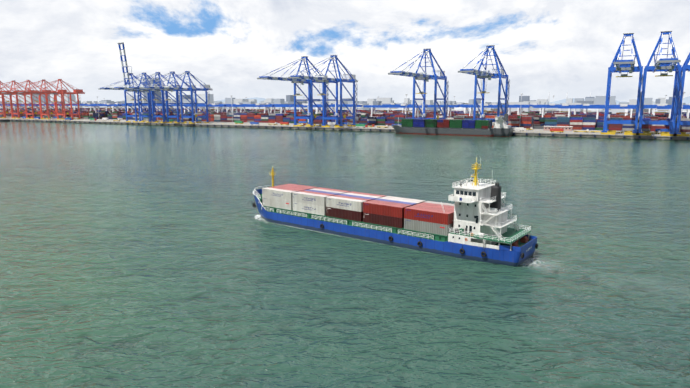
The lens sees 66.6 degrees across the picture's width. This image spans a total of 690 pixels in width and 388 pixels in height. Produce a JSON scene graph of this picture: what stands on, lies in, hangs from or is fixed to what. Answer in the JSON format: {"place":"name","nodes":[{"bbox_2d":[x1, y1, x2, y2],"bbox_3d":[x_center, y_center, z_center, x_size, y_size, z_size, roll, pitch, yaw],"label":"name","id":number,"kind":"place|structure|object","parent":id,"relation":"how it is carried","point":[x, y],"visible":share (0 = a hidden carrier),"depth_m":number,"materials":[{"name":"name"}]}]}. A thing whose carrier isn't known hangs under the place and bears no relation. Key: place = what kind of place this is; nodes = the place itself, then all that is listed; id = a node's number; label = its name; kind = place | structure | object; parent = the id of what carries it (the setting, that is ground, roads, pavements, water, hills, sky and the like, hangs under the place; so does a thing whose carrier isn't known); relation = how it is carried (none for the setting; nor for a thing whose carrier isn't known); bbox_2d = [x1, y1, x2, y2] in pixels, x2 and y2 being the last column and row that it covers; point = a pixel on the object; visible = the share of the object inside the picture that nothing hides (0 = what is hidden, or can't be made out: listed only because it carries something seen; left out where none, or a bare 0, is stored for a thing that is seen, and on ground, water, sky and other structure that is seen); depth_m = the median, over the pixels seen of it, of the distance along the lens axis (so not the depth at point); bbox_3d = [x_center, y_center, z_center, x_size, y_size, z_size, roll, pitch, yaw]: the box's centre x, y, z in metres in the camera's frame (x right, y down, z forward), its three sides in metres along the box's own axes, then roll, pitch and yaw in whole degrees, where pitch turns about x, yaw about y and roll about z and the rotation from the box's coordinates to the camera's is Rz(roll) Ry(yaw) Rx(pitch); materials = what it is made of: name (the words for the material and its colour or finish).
{"place":"outdoors","nodes":[
{"label":"outdoors","id":0,"kind":"place"},
{"bbox_2d":[0,121,689,387],"bbox_3d":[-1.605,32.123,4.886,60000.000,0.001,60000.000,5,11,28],"label":"water","id":1,"kind":"structure","parent":0,"point":[143,256],"depth_m":103.03,"materials":[{"name":"green liquid"}]},
{"bbox_2d":[6,119,689,140],"bbox_3d":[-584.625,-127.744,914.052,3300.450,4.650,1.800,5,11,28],"label":"quay wall","id":2,"kind":"structure","parent":1,"relation":"in","point":[678,138],"depth_m":604.26,"materials":[{"name":"grey concrete"}]},
{"bbox_2d":[0,117,689,136],"bbox_3d":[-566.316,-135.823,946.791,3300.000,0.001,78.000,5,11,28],"label":"apron","id":3,"kind":"object","parent":2,"relation":"on","point":[389,127],"depth_m":665.42,"materials":[{"name":"concrete"}]},
{"bbox_2d":[0,91,8,117],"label":"red crane","id":4,"kind":"object","parent":3,"relation":"on","point":[4,105],"visible":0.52,"depth_m":1005.49,"materials":[{"name":"red metal"}]},
{"bbox_2d":[0,81,20,117],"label":"red crane","id":5,"kind":"object","parent":3,"relation":"on","point":[3,104],"visible":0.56,"depth_m":973.03,"materials":[{"name":"red metal"}]},
{"bbox_2d":[0,80,36,118],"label":"red crane","id":6,"kind":"object","parent":3,"relation":"on","point":[10,95],"visible":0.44,"depth_m":946.76,"materials":[{"name":"red metal"}]},
{"bbox_2d":[0,80,50,118],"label":"red crane","id":7,"kind":"object","parent":3,"relation":"on","point":[32,113],"visible":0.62,"depth_m":926.70,"materials":[{"name":"red metal"}]},
{"bbox_2d":[1,79,66,118],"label":"red crane","id":8,"kind":"object","parent":3,"relation":"on","point":[47,99],"visible":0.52,"depth_m":906.08,"materials":[{"name":"red metal"}]},
{"bbox_2d":[18,79,84,119],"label":"red crane","id":9,"kind":"object","parent":3,"relation":"on","point":[75,91],"visible":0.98,"depth_m":887.54,"materials":[{"name":"red metal"}]},
{"bbox_2d":[99,72,165,122],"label":"crane","id":10,"kind":"object","parent":3,"relation":"on","point":[139,103],"visible":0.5,"depth_m":762.06,"materials":[{"name":"blue metal"}]},
{"bbox_2d":[117,42,152,121],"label":"crane","id":11,"kind":"object","parent":3,"relation":"on","point":[125,92],"visible":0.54,"depth_m":772.81,"materials":[{"name":"blue metal"}]},
{"bbox_2d":[112,72,180,122],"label":"crane","id":12,"kind":"object","parent":3,"relation":"on","point":[162,92],"visible":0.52,"depth_m":747.78,"materials":[{"name":"blue metal"}]},
{"bbox_2d":[127,71,195,122],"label":"crane","id":13,"kind":"object","parent":3,"relation":"on","point":[177,116],"visible":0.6,"depth_m":735.08,"materials":[{"name":"blue metal"}]},
{"bbox_2d":[142,71,212,123],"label":"crane","id":14,"kind":"object","parent":3,"relation":"on","point":[205,87],"visible":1,"depth_m":725.29,"materials":[{"name":"blue metal"}]},
{"bbox_2d":[257,56,328,126],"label":"crane","id":15,"kind":"object","parent":3,"relation":"on","point":[310,100],"visible":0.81,"depth_m":630.79,"materials":[{"name":"blue metal"}]},
{"bbox_2d":[288,55,357,127],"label":"crane","id":16,"kind":"object","parent":3,"relation":"on","point":[349,78],"visible":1,"depth_m":616.89,"materials":[{"name":"blue metal"}]},
{"bbox_2d":[7,118,654,134],"bbox_3d":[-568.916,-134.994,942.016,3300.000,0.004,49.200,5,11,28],"label":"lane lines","id":17,"kind":"object","parent":3,"relation":"on","point":[297,124],"visible":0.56,"depth_m":680.28,"materials":[{"name":"white paint"}]},
{"bbox_2d":[0,116,668,133],"bbox_3d":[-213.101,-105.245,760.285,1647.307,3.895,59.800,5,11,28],"label":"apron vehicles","id":18,"kind":"object","parent":3,"relation":"on","point":[373,125],"visible":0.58,"depth_m":630.00,"materials":[{"name":"metal"}]},
{"bbox_2d":[25,119,653,135],"bbox_3d":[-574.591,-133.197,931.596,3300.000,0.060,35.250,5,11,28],"label":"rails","id":19,"kind":"object","parent":3,"relation":"on","point":[377,128],"visible":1,"depth_m":612.15,"materials":[{"name":"metal"}]},
{"bbox_2d":[388,48,448,118],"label":"crane","id":20,"kind":"object","parent":3,"relation":"on","point":[435,76],"visible":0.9,"depth_m":560.56,"materials":[{"name":"blue metal"}]},
{"bbox_2d":[458,45,509,124],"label":"crane","id":21,"kind":"object","parent":3,"relation":"on","point":[497,72],"visible":0.79,"depth_m":529.33,"materials":[{"name":"blue metal"}]},
{"bbox_2d":[544,126,572,130],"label":"quay building","id":22,"kind":"structure","parent":3,"relation":"on","point":[568,128],"depth_m":543.40,"materials":[{"name":"white concrete"}]},
{"bbox_2d":[600,33,642,134],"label":"crane","id":23,"kind":"object","parent":3,"relation":"on","point":[625,66],"visible":0.94,"depth_m":468.79,"materials":[{"name":"blue metal"}]},
{"bbox_2d":[636,31,681,135],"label":"crane","id":24,"kind":"object","parent":3,"relation":"on","point":[667,64],"visible":0.96,"depth_m":456.65,"materials":[{"name":"blue metal"}]},
{"bbox_2d":[673,53,689,136],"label":"crane","id":25,"kind":"object","parent":3,"relation":"on","point":[685,67],"visible":0.67,"depth_m":452.12,"materials":[{"name":"blue metal"}]},
{"bbox_2d":[12,120,688,139],"bbox_3d":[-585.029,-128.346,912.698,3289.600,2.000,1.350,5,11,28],"label":"quay fenders","id":26,"kind":"object","parent":2,"relation":"attached to","point":[350,129],"visible":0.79,"depth_m":616.26,"materials":[{"name":"black rubber"}]},
{"bbox_2d":[18,121,689,140],"bbox_3d":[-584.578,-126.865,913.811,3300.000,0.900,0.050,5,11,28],"label":"quay","id":27,"kind":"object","parent":2,"relation":"attached to","point":[374,131],"depth_m":603.80,"materials":[{"name":"grey concrete"}]},
{"bbox_2d":[253,189,536,266],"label":"ship hull","id":28,"kind":"object","parent":1,"relation":"on","point":[496,256],"visible":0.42,"depth_m":118.78,"materials":[{"name":"blue metal"}]},
{"bbox_2d":[253,186,433,238],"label":"ship rails","id":29,"kind":"object","parent":28,"relation":"attached to","point":[386,230],"visible":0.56,"depth_m":130.10,"materials":[{"name":"white metal"}]},
{"bbox_2d":[254,194,530,246],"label":"ship decks","id":30,"kind":"object","parent":28,"relation":"attached to","point":[437,237],"visible":0.27,"depth_m":125.39,"materials":[{"name":"green metal"}]},
{"bbox_2d":[269,166,274,186],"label":"foremast","id":31,"kind":"object","parent":30,"relation":"on","point":[273,173],"visible":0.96,"depth_m":150.40,"materials":[{"name":"yellow metal"}]},
{"bbox_2d":[262,184,453,235],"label":"shipping containers","id":32,"kind":"object","parent":30,"relation":"on","point":[384,210],"visible":0.98,"depth_m":127.58,"materials":[{"name":"metal"}]},
{"bbox_2d":[263,193,444,228],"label":"container lettering","id":33,"kind":"object","parent":32,"relation":"attached to","point":[348,206],"visible":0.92,"depth_m":130.85},
{"bbox_2d":[253,204,537,258],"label":"tire fenders","id":34,"kind":"object","parent":28,"relation":"attached to","point":[522,254],"visible":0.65,"depth_m":111.50,"materials":[{"name":"black rubber"}]},
{"bbox_2d":[499,235,536,251],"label":"stern bulwark","id":35,"kind":"object","parent":28,"relation":"attached to","point":[523,247],"visible":0.75,"depth_m":105.80,"materials":[{"name":"blue metal"}]},
{"bbox_2d":[393,125,513,136],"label":"ship hull","id":36,"kind":"object","parent":1,"relation":"on","point":[495,132],"visible":0.56,"depth_m":521.47,"materials":[{"name":"grey metal"}]},
{"bbox_2d":[401,119,491,128],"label":"shipping containers","id":37,"kind":"object","parent":36,"relation":"on","point":[458,123],"visible":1,"depth_m":527.04,"materials":[{"name":"metal"}]},
{"bbox_2d":[402,114,510,129],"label":"superstructure","id":38,"kind":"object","parent":36,"relation":"on","point":[500,122],"depth_m":506.21,"materials":[{"name":"white metal"}]},
{"bbox_2d":[521,257,571,273],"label":"stern wake","id":39,"kind":"object","parent":1,"relation":"on","point":[540,262],"visible":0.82,"depth_m":107.39,"materials":[{"name":"white liquid"}]},
{"bbox_2d":[557,263,689,303],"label":"wake foam","id":40,"kind":"object","parent":1,"relation":"on","point":[642,285],"visible":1,"depth_m":95.03,"materials":[{"name":"white liquid"}]},
{"bbox_2d":[0,0,689,102],"label":"sky","id":41,"kind":"structure","parent":0,"point":[556,47],"materials":[{"name":"white"}]},
{"bbox_2d":[75,103,655,133],"bbox_3d":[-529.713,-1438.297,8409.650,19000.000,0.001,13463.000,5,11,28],"label":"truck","id":42,"kind":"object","parent":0,"point":[537,126],"depth_m":897.13,"materials":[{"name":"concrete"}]},
{"bbox_2d":[0,108,689,131],"bbox_3d":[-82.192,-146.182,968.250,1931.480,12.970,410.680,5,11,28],"label":"yard containers","id":43,"kind":"object","parent":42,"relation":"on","point":[580,120],"visible":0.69,"depth_m":745.10,"materials":[{"name":"multicoloured metal"}]},
{"bbox_2d":[0,78,689,113],"bbox_3d":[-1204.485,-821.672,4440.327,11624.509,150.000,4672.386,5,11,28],"label":"skyline","id":44,"kind":"structure","parent":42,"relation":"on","point":[590,100],"depth_m":2566.55},
{"bbox_2d":[0,103,689,125],"bbox_3d":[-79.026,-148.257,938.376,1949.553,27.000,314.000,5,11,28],"label":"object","id":45,"kind":"object","parent":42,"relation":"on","point":[404,107],"visible":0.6,"depth_m":769.42,"materials":[{"name":"metal"}]},
{"bbox_2d":[7,92,684,131],"bbox_3d":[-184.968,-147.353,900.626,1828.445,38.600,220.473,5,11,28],"label":"light masts","id":46,"kind":"object","parent":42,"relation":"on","point":[406,98],"visible":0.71,"depth_m":761.82},
{"bbox_2d":[218,96,689,104],"bbox_3d":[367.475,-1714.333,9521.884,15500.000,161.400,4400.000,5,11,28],"label":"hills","id":47,"kind":"structure","parent":0,"point":[686,100],"depth_m":8413.49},
{"bbox_2d":[448,161,529,250],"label":"ship superstructure","id":48,"kind":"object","parent":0,"point":[463,209],"depth_m":110.49,"materials":[{"name":"white metal"}]},
{"bbox_2d":[452,190,477,239],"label":"windows","id":49,"kind":"structure","parent":48,"relation":"attached to","point":[469,194],"depth_m":110.81,"materials":[{"name":"black glass"}]},
{"bbox_2d":[471,158,480,185],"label":"ship mast","id":50,"kind":"object","parent":48,"relation":"on","point":[475,180],"visible":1,"depth_m":113.09,"materials":[{"name":"yellow metal"}]},
{"bbox_2d":[441,178,530,242],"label":"ship railings","id":51,"kind":"object","parent":48,"relation":"attached to","point":[490,182],"visible":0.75,"depth_m":109.74,"materials":[{"name":"white metal"}]},
{"bbox_2d":[450,227,530,243],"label":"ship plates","id":52,"kind":"object","parent":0,"point":[510,233],"visible":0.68,"depth_m":110.10,"materials":[{"name":"green metal"}]},
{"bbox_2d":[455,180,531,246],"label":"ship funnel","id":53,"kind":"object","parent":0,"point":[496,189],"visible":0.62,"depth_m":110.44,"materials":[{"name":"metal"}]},
{"bbox_2d":[459,198,528,246],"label":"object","id":54,"kind":"object","parent":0,"point":[524,239],"visible":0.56,"depth_m":109.77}
]}

